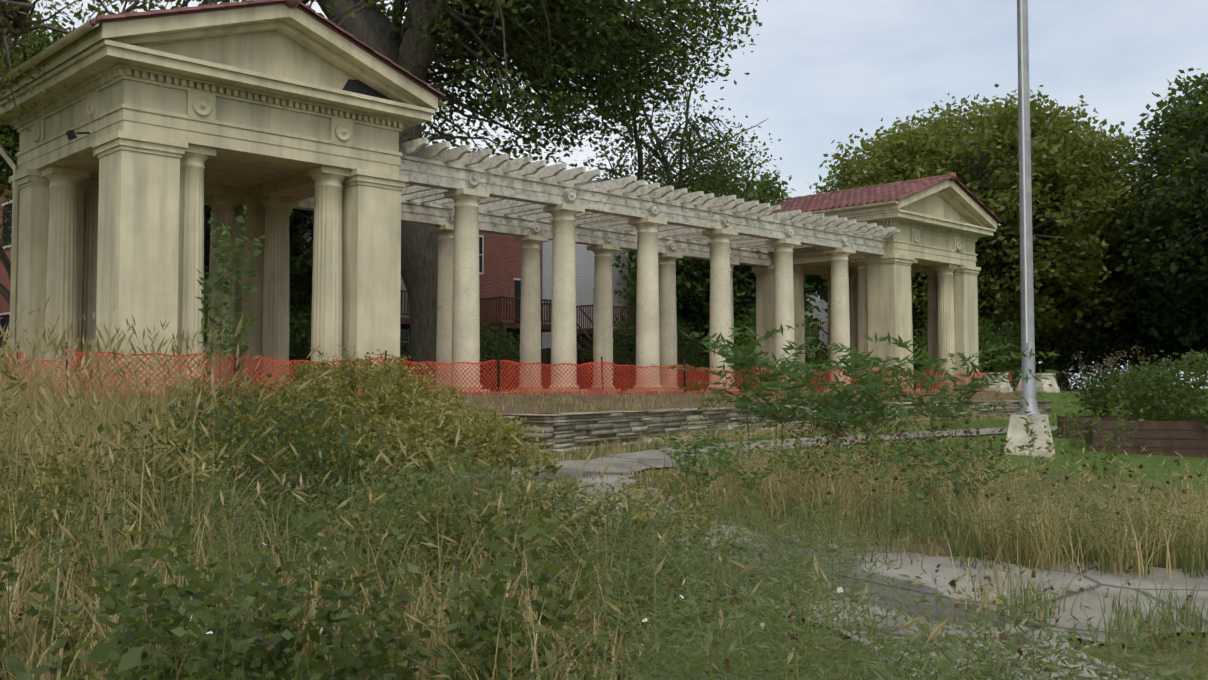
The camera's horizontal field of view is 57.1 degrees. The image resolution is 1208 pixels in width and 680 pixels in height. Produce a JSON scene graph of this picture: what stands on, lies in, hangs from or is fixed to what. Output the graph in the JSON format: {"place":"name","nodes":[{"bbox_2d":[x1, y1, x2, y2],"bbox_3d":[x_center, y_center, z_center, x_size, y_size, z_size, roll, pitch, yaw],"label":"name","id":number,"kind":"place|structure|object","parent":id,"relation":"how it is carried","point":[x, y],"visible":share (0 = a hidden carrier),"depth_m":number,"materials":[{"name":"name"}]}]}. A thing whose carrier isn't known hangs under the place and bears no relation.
{"place":"outdoors","nodes":[
{"label":"outdoors","id":0,"kind":"place"},
{"bbox_2d":[0,388,1207,679],"bbox_3d":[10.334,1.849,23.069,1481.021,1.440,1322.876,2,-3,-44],"label":"ground","id":1,"kind":"structure","parent":0,"point":[1144,460],"depth_m":16.42,"materials":[{"name":"green plant"}]},
{"bbox_2d":[0,3,93,385],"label":"tree","id":2,"kind":"object","parent":1,"relation":"on","point":[45,42],"depth_m":28.71,"materials":[{"name":"green plant"}]},
{"bbox_2d":[0,65,16,166],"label":"tree","id":3,"kind":"object","parent":2,"relation":"attached to","point":[7,148],"depth_m":28.58,"materials":[{"name":"green plant"}]},
{"bbox_2d":[0,0,153,259],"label":"tree","id":4,"kind":"object","parent":1,"relation":"on","point":[17,51],"depth_m":18.07,"materials":[{"name":"green plant"}]},
{"bbox_2d":[0,173,207,329],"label":"brick house","id":5,"kind":"structure","parent":1,"relation":"on","point":[4,304],"depth_m":37.08,"materials":[{"name":"red brick"}]},
{"bbox_2d":[203,295,292,382],"bbox_3d":[-11.121,0.084,30.099,5.331,3.498,4.487,2,-3,-44],"label":"bush","id":6,"kind":"object","parent":1,"relation":"on","point":[205,336],"depth_m":29.75,"materials":[{"name":"green plant"}]},
{"bbox_2d":[74,370,426,581],"bbox_3d":[-2.186,0.965,7.210,2.342,1.561,2.262,0,-2,3],"label":"dark bush","id":7,"kind":"object","parent":1,"relation":"on","point":[264,439],"visible":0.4,"depth_m":6.96,"materials":[{"name":"green plant"}]},
{"bbox_2d":[204,209,313,337],"bbox_3d":[-11.783,-3.538,36.009,8.522,11.052,7.778,2,-3,-44],"label":"tree trunk","id":8,"kind":"object","parent":1,"relation":"on","point":[293,216],"visible":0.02,"depth_m":34.95,"materials":[{"name":"plant"}]},
{"bbox_2d":[204,205,311,272],"bbox_3d":[-11.986,-4.286,35.782,5.221,5.799,4.756,2,-3,-44],"label":"tree","id":9,"kind":"object","parent":8,"relation":"on","point":[296,223],"depth_m":35.84,"materials":[{"name":"green plant"}]},
{"bbox_2d":[204,205,313,347],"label":"tree leaves","id":10,"kind":"object","parent":8,"relation":"attached to","point":[301,280],"visible":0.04,"depth_m":34.44,"materials":[{"name":"green plant"}]},
{"bbox_2d":[289,299,311,385],"bbox_3d":[-8.925,0.349,33.611,5.651,3.395,3.895,2,-3,-44],"label":"bush","id":11,"kind":"object","parent":1,"relation":"on","point":[297,321],"visible":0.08,"depth_m":32.66,"materials":[{"name":"green plant"}]},
{"bbox_2d":[29,0,767,388],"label":"tree","id":12,"kind":"object","parent":1,"relation":"on","point":[558,116],"depth_m":32.10,"materials":[{"name":"green plant"}]},
{"bbox_2d":[289,214,510,390],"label":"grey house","id":13,"kind":"structure","parent":1,"relation":"on","point":[404,313],"depth_m":41.65,"materials":[{"name":"grey"}]},
{"bbox_2d":[6,543,842,633],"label":"white flowers","id":14,"kind":"object","parent":1,"relation":"on","point":[763,624],"visible":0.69,"depth_m":3.93,"materials":[{"name":"white plant"}]},
{"bbox_2d":[293,416,625,637],"bbox_3d":[-0.850,1.086,6.216,1.934,1.321,1.954,2,-3,-44],"label":"fresh bush","id":15,"kind":"object","parent":1,"relation":"on","point":[453,482],"visible":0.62,"depth_m":6.10,"materials":[{"name":"green plant"}]},
{"bbox_2d":[0,458,928,679],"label":"aster bush","id":16,"kind":"object","parent":1,"relation":"on","point":[137,602],"visible":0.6,"depth_m":4.86,"materials":[{"name":"green plant"}]},
{"bbox_2d":[400,316,547,390],"bbox_3d":[-4.606,0.576,37.623,5.745,3.277,3.951,2,-3,-44],"label":"bush","id":17,"kind":"object","parent":1,"relation":"on","point":[510,349],"visible":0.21,"depth_m":37.64,"materials":[{"name":"green plant"}]},
{"bbox_2d":[0,346,1008,553],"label":"goldenrod plumes","id":18,"kind":"object","parent":1,"relation":"on","point":[464,420],"visible":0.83,"depth_m":8.53,"materials":[{"name":"yellow plant"}]},
{"bbox_2d":[4,391,1021,396],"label":"terrace slab","id":19,"kind":"structure","parent":1,"relation":"on","point":[590,393],"depth_m":22.56,"materials":[{"name":"concrete"}]},
{"bbox_2d":[0,0,447,392],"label":"pavilion","id":20,"kind":"structure","parent":19,"relation":"on","point":[153,132],"depth_m":19.43,"materials":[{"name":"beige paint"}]},
{"bbox_2d":[0,342,1011,394],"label":"safety fence","id":21,"kind":"object","parent":19,"relation":"on","point":[602,363],"visible":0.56,"depth_m":21.45,"materials":[{"name":"orange plastic"}]},
{"bbox_2d":[293,137,899,391],"bbox_3d":[0.610,-1.065,28.501,17.340,4.793,6.255,2,-3,-44],"label":"pergola","id":22,"kind":"object","parent":19,"relation":"on","point":[457,199],"visible":0.71,"depth_m":26.93,"materials":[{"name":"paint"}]},
{"bbox_2d":[752,172,1000,390],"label":"pavilion","id":23,"kind":"structure","parent":19,"relation":"on","point":[943,223],"depth_m":35.07,"materials":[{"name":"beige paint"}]},
{"bbox_2d":[975,373,1012,392],"bbox_3d":[12.447,1.414,35.664,1.000,0.720,1.000,-2,-3,41],"label":"pedestal","id":24,"kind":"object","parent":19,"relation":"on","point":[1005,387],"visible":0.26,"depth_m":35.27,"materials":[{"name":"stone"}]},
{"bbox_2d":[0,330,1067,390],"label":"wooden boundary fence","id":25,"kind":"object","parent":1,"relation":"on","point":[545,352],"visible":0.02,"depth_m":44.37,"materials":[{"name":"brown wood"}]},
{"bbox_2d":[479,232,635,390],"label":"brick house","id":26,"kind":"structure","parent":1,"relation":"on","point":[500,278],"depth_m":47.00,"materials":[{"name":"red brick"}]},
{"bbox_2d":[0,363,1145,679],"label":"leafy weeds","id":27,"kind":"object","parent":1,"relation":"on","point":[128,659],"visible":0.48,"depth_m":4.13,"materials":[{"name":"green plant"}]},
{"bbox_2d":[173,362,1008,550],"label":"goldenrod leaves","id":28,"kind":"object","parent":1,"relation":"on","point":[739,448],"visible":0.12,"depth_m":10.54,"materials":[{"name":"green plant"}]},
{"bbox_2d":[0,314,1207,679],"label":"dry grass blades","id":29,"kind":"object","parent":1,"relation":"on","point":[30,570],"visible":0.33,"depth_m":7.00,"materials":[{"name":"beige plant"}]},
{"bbox_2d":[0,390,1207,679],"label":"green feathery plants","id":30,"kind":"object","parent":1,"relation":"on","point":[776,666],"visible":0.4,"depth_m":3.68,"materials":[{"name":"green plant"}]},
{"bbox_2d":[0,296,1207,679],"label":"grass seed heads","id":31,"kind":"object","parent":1,"relation":"on","point":[48,374],"depth_m":7.03,"materials":[{"name":"beige plant"}]},
{"bbox_2d":[0,217,1207,679],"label":"green plant stems","id":32,"kind":"object","parent":1,"relation":"on","point":[488,549],"visible":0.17,"depth_m":5.46,"materials":[{"name":"green plant"}]},
{"bbox_2d":[0,412,1207,679],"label":"brown seedheads","id":33,"kind":"object","parent":1,"relation":"on","point":[718,522],"visible":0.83,"depth_m":4.43,"materials":[{"name":"brown plant"}]},
{"bbox_2d":[195,205,1065,506],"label":"sumac plants","id":34,"kind":"object","parent":1,"relation":"on","point":[873,385],"visible":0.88,"depth_m":13.65,"materials":[{"name":"green plant"}]},
{"bbox_2d":[541,178,741,388],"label":"building","id":35,"kind":"structure","parent":1,"relation":"on","point":[585,259],"depth_m":51.32,"materials":[{"name":"grey glass"}]},
{"bbox_2d":[576,306,708,390],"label":"bush","id":36,"kind":"object","parent":1,"relation":"on","point":[681,347],"visible":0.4,"depth_m":43.06,"materials":[{"name":"green plant"}]},
{"bbox_2d":[584,1,791,358],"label":"tree","id":37,"kind":"object","parent":1,"relation":"on","point":[721,182],"depth_m":39.78,"materials":[{"name":"green plant"}]},
{"bbox_2d":[626,182,805,353],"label":"tree trunk","id":38,"kind":"object","parent":1,"relation":"on","point":[746,279],"depth_m":49.40,"materials":[{"name":"plant"}]},
{"bbox_2d":[676,257,755,323],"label":"tree","id":39,"kind":"object","parent":38,"relation":"on","point":[739,282],"visible":0.08,"depth_m":49.48,"materials":[{"name":"green plant"}]},
{"bbox_2d":[612,162,827,364],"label":"tree leaves","id":40,"kind":"object","parent":38,"relation":"on","point":[810,287],"visible":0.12,"depth_m":48.89,"materials":[{"name":"green plant"}]},
{"bbox_2d":[694,320,826,357],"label":"brick house","id":41,"kind":"structure","parent":1,"relation":"on","point":[820,341],"depth_m":58.42,"materials":[{"name":"brick"}]},
{"bbox_2d":[475,400,1052,453],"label":"stone wall","id":42,"kind":"structure","parent":1,"relation":"on","point":[563,430],"depth_m":18.43,"materials":[{"name":"grey stone"}]},
{"bbox_2d":[734,304,826,390],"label":"bush","id":43,"kind":"object","parent":1,"relation":"on","point":[807,334],"visible":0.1,"depth_m":45.45,"materials":[{"name":"green plant"}]},
{"bbox_2d":[804,287,827,356],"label":"house siding","id":44,"kind":"object","parent":1,"relation":"on","point":[822,314],"visible":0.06,"depth_m":64.68,"materials":[{"name":"grey glass"}]},
{"bbox_2d":[912,305,1045,390],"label":"bush","id":45,"kind":"object","parent":1,"relation":"on","point":[982,338],"visible":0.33,"depth_m":43.91,"materials":[{"name":"green plant"}]},
{"bbox_2d":[865,93,1124,372],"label":"tree leaves","id":46,"kind":"object","parent":1,"relation":"on","point":[981,111],"depth_m":63.93,"materials":[{"name":"green plant"}]},
{"bbox_2d":[806,84,1182,372],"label":"tree","id":47,"kind":"object","parent":46,"relation":"attached to","point":[1044,143],"depth_m":47.38,"materials":[{"name":"green plant"}]},
{"bbox_2d":[913,177,1076,306],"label":"tree","id":48,"kind":"object","parent":47,"relation":"on","point":[1036,221],"depth_m":48.58,"materials":[{"name":"green plant"}]},
{"bbox_2d":[1004,0,1054,456],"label":"flagpole","id":49,"kind":"object","parent":1,"relation":"on","point":[1017,434],"visible":0.88,"depth_m":18.75,"materials":[{"name":"metal"}]},
{"bbox_2d":[1015,373,1059,392],"bbox_3d":[14.405,1.470,36.880,1.000,0.720,1.000,2,-3,-36],"label":"pedestal","id":50,"kind":"object","parent":1,"relation":"on","point":[1045,386],"visible":0.59,"depth_m":36.51,"materials":[{"name":"stone"}]},
{"bbox_2d":[1002,317,1207,389],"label":"bush","id":51,"kind":"object","parent":1,"relation":"on","point":[1070,384],"visible":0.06,"depth_m":53.23,"materials":[{"name":"green plant"}]},
{"bbox_2d":[1035,307,1192,390],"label":"bush","id":52,"kind":"object","parent":1,"relation":"on","point":[1129,347],"visible":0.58,"depth_m":48.76,"materials":[{"name":"green plant"}]},
{"bbox_2d":[1057,415,1202,439],"bbox_3d":[11.112,1.895,23.128,3.008,0.600,1.204,-1,-3,18],"label":"planter","id":53,"kind":"object","parent":1,"relation":"on","point":[1060,423],"visible":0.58,"depth_m":22.96,"materials":[{"name":"wood"}]},
{"bbox_2d":[1068,363,1207,418],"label":"shrub","id":54,"kind":"object","parent":53,"relation":"on","point":[1095,396],"visible":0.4,"depth_m":23.31,"materials":[{"name":"green plant"}]},
{"bbox_2d":[1071,343,1204,386],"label":"shrub flower heads","id":55,"kind":"object","parent":54,"relation":"attached to","point":[1110,358],"visible":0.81,"depth_m":23.07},
{"bbox_2d":[1085,419,1207,457],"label":"planter","id":56,"kind":"object","parent":1,"relation":"on","point":[1170,437],"visible":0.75,"depth_m":19.47,"materials":[{"name":"wood"}]},
{"bbox_2d":[1104,349,1207,428],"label":"shrub","id":57,"kind":"object","parent":56,"relation":"in","point":[1152,403],"visible":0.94,"depth_m":20.12,"materials":[{"name":"green plant"}]},
{"bbox_2d":[1093,65,1207,359],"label":"tree leaves","id":58,"kind":"object","parent":1,"relation":"on","point":[1179,178],"depth_m":43.65,"materials":[{"name":"green plant"}]},
{"bbox_2d":[1183,174,1207,290],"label":"tree","id":59,"kind":"object","parent":58,"relation":"on","point":[1196,225],"visible":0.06,"depth_m":44.44,"materials":[{"name":"green plant"}]},
{"bbox_2d":[1163,328,1207,389],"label":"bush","id":60,"kind":"object","parent":1,"relation":"on","point":[1192,359],"visible":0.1,"depth_m":50.78,"materials":[{"name":"green plant"}]},
{"bbox_2d":[12,0,1207,387],"label":"sky","id":61,"kind":"structure","parent":0,"point":[822,72],"materials":[{"name":"white"}]},
{"bbox_2d":[252,426,1207,679],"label":"garden path","id":62,"kind":"structure","parent":0,"point":[626,462],"depth_m":7.49,"materials":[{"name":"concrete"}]},
{"bbox_2d":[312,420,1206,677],"bbox_3d":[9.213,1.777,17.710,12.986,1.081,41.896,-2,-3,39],"label":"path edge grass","id":63,"kind":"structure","parent":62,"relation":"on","point":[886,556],"depth_m":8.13,"materials":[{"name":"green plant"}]},
{"bbox_2d":[1007,211,1207,382],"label":"tree leaves","id":64,"kind":"object","parent":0,"point":[1178,344],"depth_m":50.99,"materials":[{"name":"green plant"}]},
{"bbox_2d":[1085,273,1177,358],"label":"tree","id":65,"kind":"object","parent":64,"relation":"attached to","point":[1137,325],"depth_m":52.41,"materials":[{"name":"green plant"}]}
]}

